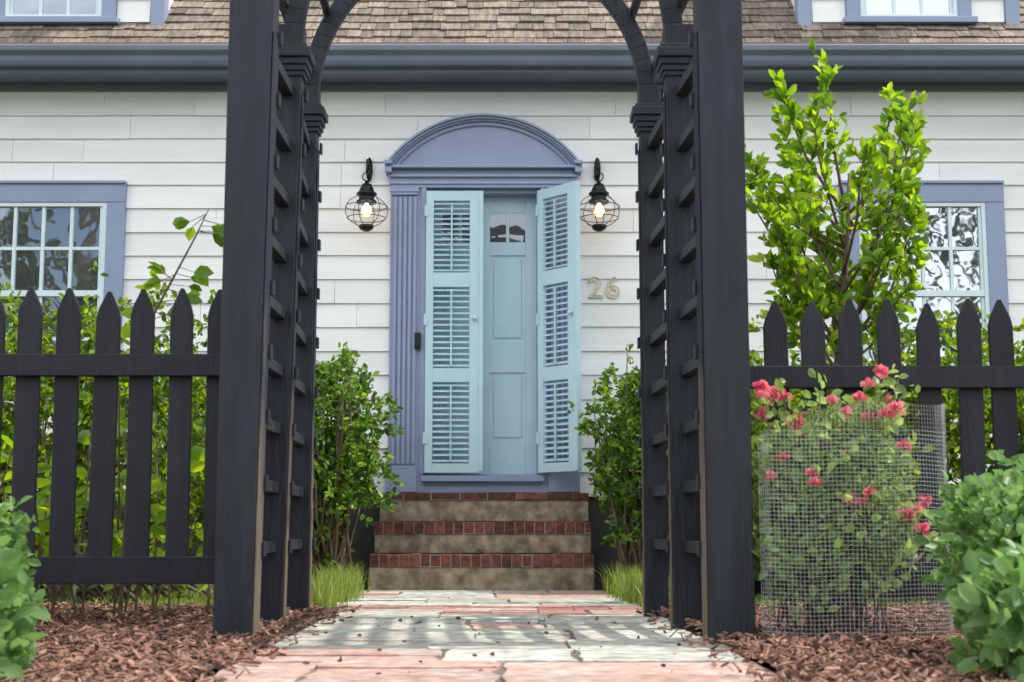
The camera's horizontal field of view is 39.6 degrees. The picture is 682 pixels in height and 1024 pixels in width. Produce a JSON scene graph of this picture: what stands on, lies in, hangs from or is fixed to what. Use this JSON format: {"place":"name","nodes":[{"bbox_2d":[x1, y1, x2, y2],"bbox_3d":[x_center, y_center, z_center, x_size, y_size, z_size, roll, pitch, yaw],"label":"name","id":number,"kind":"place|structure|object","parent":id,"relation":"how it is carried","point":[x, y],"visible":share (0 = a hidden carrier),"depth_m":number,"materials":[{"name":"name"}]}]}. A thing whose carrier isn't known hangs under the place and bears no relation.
{"place":"outdoors","nodes":[
{"label":"outdoors","id":0,"kind":"place"},
{"bbox_2d":[117,0,173,19],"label":"dormer walls","id":1,"kind":"structure","parent":0,"point":[170,2],"depth_m":10.59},
{"bbox_2d":[0,0,120,24],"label":"window casing","id":2,"kind":"object","parent":1,"relation":"attached to","point":[108,16],"depth_m":10.33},
{"bbox_2d":[5,0,101,15],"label":"window sash","id":3,"kind":"object","parent":2,"relation":"in","point":[9,5],"depth_m":10.39,"materials":[{"name":"white wood"}]},
{"bbox_2d":[13,0,95,13],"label":"window glass","id":4,"kind":"object","parent":3,"relation":"in","point":[55,7],"visible":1,"depth_m":10.42,"materials":[{"name":"glass"}]},
{"bbox_2d":[117,0,150,22],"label":"dormer clapboards","id":5,"kind":"object","parent":1,"relation":"attached to","point":[131,11],"visible":0.61,"depth_m":10.42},
{"bbox_2d":[369,492,593,590],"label":"brick steps","id":6,"kind":"structure","parent":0,"point":[416,525],"depth_m":9.63,"materials":[{"name":"stone"}]},
{"bbox_2d":[203,590,790,681],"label":"stone path","id":7,"kind":"structure","parent":0,"point":[524,650],"depth_m":4.84,"materials":[{"name":"stone"}]},
{"bbox_2d":[256,616,749,674],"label":"fallen leaves","id":8,"kind":"object","parent":7,"relation":"on","point":[474,655],"visible":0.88,"depth_m":4.90,"materials":[{"name":"brown plant"}]},
{"bbox_2d":[0,601,1018,681],"bbox_3d":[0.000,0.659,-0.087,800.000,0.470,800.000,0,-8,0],"label":"ground","id":9,"kind":"structure","parent":0,"point":[767,665],"depth_m":4.45,"materials":[{"name":"brown wood"}]},
{"bbox_2d":[0,548,47,681],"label":"leafy shrub","id":10,"kind":"object","parent":9,"relation":"on","point":[18,642],"visible":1,"depth_m":3.56,"materials":[{"name":"green plant"}]},
{"bbox_2d":[0,495,50,632],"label":"leafy shrub","id":11,"kind":"object","parent":9,"relation":"on","point":[15,539],"visible":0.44,"depth_m":4.27,"materials":[{"name":"green plant"}]},
{"bbox_2d":[0,388,211,625],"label":"leafy plant","id":12,"kind":"object","parent":9,"relation":"on","point":[157,509],"visible":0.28,"depth_m":5.93,"materials":[{"name":"green plant"}]},
{"bbox_2d":[0,261,216,607],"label":"hedge","id":13,"kind":"object","parent":9,"relation":"on","point":[160,396],"visible":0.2,"depth_m":7.45,"materials":[{"name":"green plant"}]},
{"bbox_2d":[0,287,221,583],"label":"picket fence","id":14,"kind":"object","parent":9,"relation":"on","point":[67,365],"visible":0.81,"depth_m":5.29,"materials":[{"name":"paint"}]},
{"bbox_2d":[118,209,223,619],"bbox_3d":[-1.363,0.307,5.761,0.492,1.701,0.221,0,-8,0],"label":"sapling","id":15,"kind":"object","parent":9,"relation":"on","point":[201,274],"visible":0.68,"depth_m":5.82,"materials":[{"name":"green plant"}]},
{"bbox_2d":[152,333,404,581],"bbox_3d":[-1.624,0.790,9.236,1.863,1.679,1.283,0,-8,0],"label":"shrub","id":16,"kind":"object","parent":9,"relation":"on","point":[346,453],"visible":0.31,"depth_m":9.00,"materials":[{"name":"green plant"}]},
{"bbox_2d":[212,0,755,652],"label":"garden arbor","id":17,"kind":"object","parent":9,"relation":"on","point":[696,448],"visible":0.98,"depth_m":5.28,"materials":[{"name":"grey wood"}]},
{"bbox_2d":[22,584,948,609],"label":"grass","id":18,"kind":"structure","parent":9,"relation":"on","point":[146,597],"depth_m":7.21,"materials":[{"name":"green plant"}]},
{"bbox_2d":[311,559,669,617],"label":"tall grass","id":19,"kind":"structure","parent":9,"relation":"on","point":[623,585],"depth_m":7.88,"materials":[{"name":"green plant"}]},
{"bbox_2d":[49,497,961,589],"bbox_3d":[-0.200,1.577,10.229,12.780,0.955,0.306,0,-8,0],"label":"foundation","id":20,"kind":"object","parent":9,"relation":"on","point":[363,543],"depth_m":10.09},
{"bbox_2d":[13,93,744,230],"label":"walls","id":21,"kind":"structure","parent":20,"relation":"on","point":[385,105],"depth_m":10.52,"materials":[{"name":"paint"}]},
{"bbox_2d":[0,180,127,378],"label":"window casing","id":22,"kind":"object","parent":21,"relation":"attached to","point":[112,194],"depth_m":10.37,"materials":[{"name":"blue wood"}]},
{"bbox_2d":[0,202,106,351],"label":"window sash","id":23,"kind":"object","parent":22,"relation":"in","point":[41,292],"depth_m":10.35,"materials":[{"name":"white wood"}]},
{"bbox_2d":[0,207,100,380],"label":"window glass","id":24,"kind":"object","parent":23,"relation":"in","point":[57,234],"visible":0.48,"depth_m":10.37,"materials":[{"name":"clear glass"}]},
{"bbox_2d":[384,113,582,492],"bbox_3d":[-0.208,-0.277,10.351,1.440,2.749,0.350,0,-8,0],"label":"door surround","id":25,"kind":"object","parent":21,"relation":"attached to","point":[493,155],"visible":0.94,"depth_m":10.33,"materials":[{"name":"paint"}]},
{"bbox_2d":[414,332,420,348],"bbox_3d":[-0.677,-0.002,10.207,0.045,0.120,0.038,0,-8,0],"label":"doorbell","id":26,"kind":"object","parent":25,"relation":"attached to","point":[417,342],"visible":1,"depth_m":10.21,"materials":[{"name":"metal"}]},
{"bbox_2d":[423,205,428,443],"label":"hinges","id":27,"kind":"object","parent":25,"relation":"attached to","point":[425,323],"visible":1,"depth_m":10.21,"materials":[{"name":"teal paint"}]},
{"bbox_2d":[424,191,482,472],"bbox_3d":[-0.415,-0.078,10.219,0.414,2.043,0.043,0,-8,0],"label":"louvered door leaf","id":28,"kind":"object","parent":25,"relation":"attached to","point":[472,374],"visible":1,"depth_m":10.20,"materials":[{"name":"teal paint"}]},
{"bbox_2d":[430,197,535,473],"bbox_3d":[-0.208,-0.048,10.439,0.812,2.050,0.045,0,-8,0],"label":"front door","id":29,"kind":"structure","parent":25,"relation":"attached to","point":[509,357],"depth_m":10.41,"materials":[{"name":"teal paint"}]},
{"bbox_2d":[442,213,524,242],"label":"door lights","id":30,"kind":"object","parent":29,"relation":"attached to","point":[498,227],"depth_m":10.53,"materials":[{"name":"clear glass"}]},
{"bbox_2d":[536,205,539,443],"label":"hinges","id":31,"kind":"object","parent":25,"relation":"attached to","point":[537,323],"visible":1,"depth_m":10.20,"materials":[{"name":"teal paint"}]},
{"bbox_2d":[537,180,581,472],"bbox_3d":[0.329,-0.099,10.059,0.043,2.043,0.414,7,-10,-41],"label":"louvered door leaf","id":32,"kind":"object","parent":25,"relation":"attached to","point":[570,274],"visible":1,"depth_m":10.03,"materials":[{"name":"teal paint"}]},
{"bbox_2d":[0,92,1023,496],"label":"clapboards","id":33,"kind":"object","parent":21,"relation":"attached to","point":[162,154],"visible":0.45,"depth_m":10.44,"materials":[{"name":"paint"}]},
{"bbox_2d":[345,157,387,231],"bbox_3d":[-1.045,-1.075,10.229,0.308,0.587,0.305,-6,-10,39],"label":"wall lantern","id":34,"kind":"object","parent":33,"relation":"attached to","point":[366,194],"depth_m":10.19,"materials":[{"name":"metal"}]},
{"bbox_2d":[580,157,619,231],"bbox_3d":[0.625,-1.075,10.229,0.308,0.587,0.305,-6,-10,39],"label":"wall lantern","id":35,"kind":"object","parent":33,"relation":"attached to","point":[598,194],"depth_m":10.19,"materials":[{"name":"metal"}]},
{"bbox_2d":[588,276,619,298],"bbox_3d":[0.668,-0.390,10.312,0.231,0.169,0.009,0,-8,0],"label":"house number","id":36,"kind":"object","parent":33,"relation":"attached to","point":[595,294],"visible":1,"depth_m":10.31,"materials":[{"name":"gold metal"}]},
{"bbox_2d":[389,2,652,41],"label":"roof deck","id":37,"kind":"structure","parent":21,"relation":"on","point":[516,25],"depth_m":10.42,"materials":[{"name":"brown wood"}]},
{"bbox_2d":[150,0,168,24],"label":"dormer trim","id":38,"kind":"structure","parent":37,"relation":"on","point":[159,11],"depth_m":10.40,"materials":[{"name":"wood"}]},
{"bbox_2d":[0,44,1023,91],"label":"gutter and soffit","id":39,"kind":"object","parent":37,"relation":"attached to","point":[448,67],"visible":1,"depth_m":10.17,"materials":[{"name":"blue paint"}]},
{"bbox_2d":[0,42,1023,43],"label":"drip edge","id":40,"kind":"object","parent":37,"relation":"on","point":[515,42],"visible":0.25,"depth_m":10.10,"materials":[{"name":"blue metal"}]},
{"bbox_2d":[794,0,1019,24],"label":"dormer trim","id":41,"kind":"structure","parent":37,"relation":"on","point":[803,11],"depth_m":10.40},
{"bbox_2d":[842,0,977,24],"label":"window casing","id":42,"kind":"object","parent":37,"relation":"attached to","point":[853,16],"depth_m":10.34,"materials":[{"name":"wood"}]},
{"bbox_2d":[860,0,957,15],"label":"window sash","id":43,"kind":"object","parent":42,"relation":"in","point":[953,9],"depth_m":10.39,"materials":[{"name":"white wood"}]},
{"bbox_2d":[866,0,948,13],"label":"window glass","id":44,"kind":"object","parent":43,"relation":"in","point":[908,6],"visible":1,"depth_m":10.42,"materials":[{"name":"glass"}]},
{"bbox_2d":[838,180,1008,320],"bbox_3d":[2.990,-0.403,10.297,1.260,1.547,0.090,0,-8,0],"label":"window casing","id":45,"kind":"object","parent":21,"relation":"attached to","point":[990,193],"depth_m":10.37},
{"bbox_2d":[859,202,989,365],"bbox_3d":[2.990,-0.344,10.314,0.930,1.345,0.040,0,-8,0],"label":"window sash","id":46,"kind":"object","parent":45,"relation":"in","point":[982,293],"depth_m":10.33,"materials":[{"name":"white wood"}]},
{"bbox_2d":[865,207,981,365],"bbox_3d":[2.990,-0.342,10.326,0.870,1.285,0.002,0,-8,0],"label":"window glass","id":47,"kind":"object","parent":46,"relation":"in","point":[966,266],"visible":0.31,"depth_m":10.35,"materials":[{"name":"glass"}]},
{"bbox_2d":[567,344,765,579],"bbox_3d":[1.262,0.824,9.299,1.802,1.629,1.123,0,-8,0],"label":"shrub","id":48,"kind":"object","parent":9,"relation":"on","point":[621,446],"visible":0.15,"depth_m":9.04,"materials":[{"name":"green plant"}]},
{"bbox_2d":[745,37,931,466],"bbox_3d":[1.508,-0.042,6.548,1.041,2.701,0.879,0,-8,0],"label":"young tree","id":49,"kind":"object","parent":9,"relation":"on","point":[802,281],"visible":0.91,"depth_m":6.48,"materials":[{"name":"green plant"}]},
{"bbox_2d":[751,364,938,637],"bbox_3d":[1.121,0.580,5.014,0.728,0.971,0.547,0,-8,0],"label":"rose bush","id":50,"kind":"object","parent":9,"relation":"on","point":[769,395],"visible":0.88,"depth_m":4.92,"materials":[{"name":"green plant"}]},
{"bbox_2d":[758,400,953,643],"bbox_3d":[1.257,0.627,4.938,0.760,0.852,0.271,3,-8,-21],"label":"wire cage","id":51,"kind":"object","parent":9,"relation":"on","point":[944,610],"visible":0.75,"depth_m":4.84,"materials":[{"name":"grey metal"}]},
{"bbox_2d":[749,303,1023,605],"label":"hedge","id":52,"kind":"object","parent":9,"relation":"on","point":[950,400],"visible":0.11,"depth_m":7.55,"materials":[{"name":"green plant"}]},
{"bbox_2d":[750,298,1023,596],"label":"picket fence","id":53,"kind":"object","parent":9,"relation":"on","point":[969,377],"visible":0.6,"depth_m":5.31,"materials":[{"name":"paint"}]},
{"bbox_2d":[912,449,1023,638],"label":"leafy shrub","id":54,"kind":"object","parent":9,"relation":"on","point":[992,517],"visible":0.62,"depth_m":4.20,"materials":[{"name":"green plant"}]},
{"bbox_2d":[946,534,1023,681],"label":"leafy shrub","id":55,"kind":"object","parent":9,"relation":"on","point":[987,595],"visible":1,"depth_m":3.53,"materials":[{"name":"green plant"}]},
{"bbox_2d":[0,0,1023,41],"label":"roof shingles","id":56,"kind":"object","parent":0,"point":[373,20],"visible":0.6,"depth_m":10.34,"materials":[{"name":"brown wood"}]},
{"bbox_2d":[791,0,1004,22],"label":"dormer walls","id":57,"kind":"structure","parent":0,"point":[792,1],"depth_m":10.43,"materials":[{"name":"white wood"}]},
{"bbox_2d":[812,0,1003,23],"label":"dormer clapboards","id":58,"kind":"object","parent":57,"relation":"attached to","point":[833,11],"visible":0.61,"depth_m":10.41,"materials":[{"name":"white wood"}]}
]}

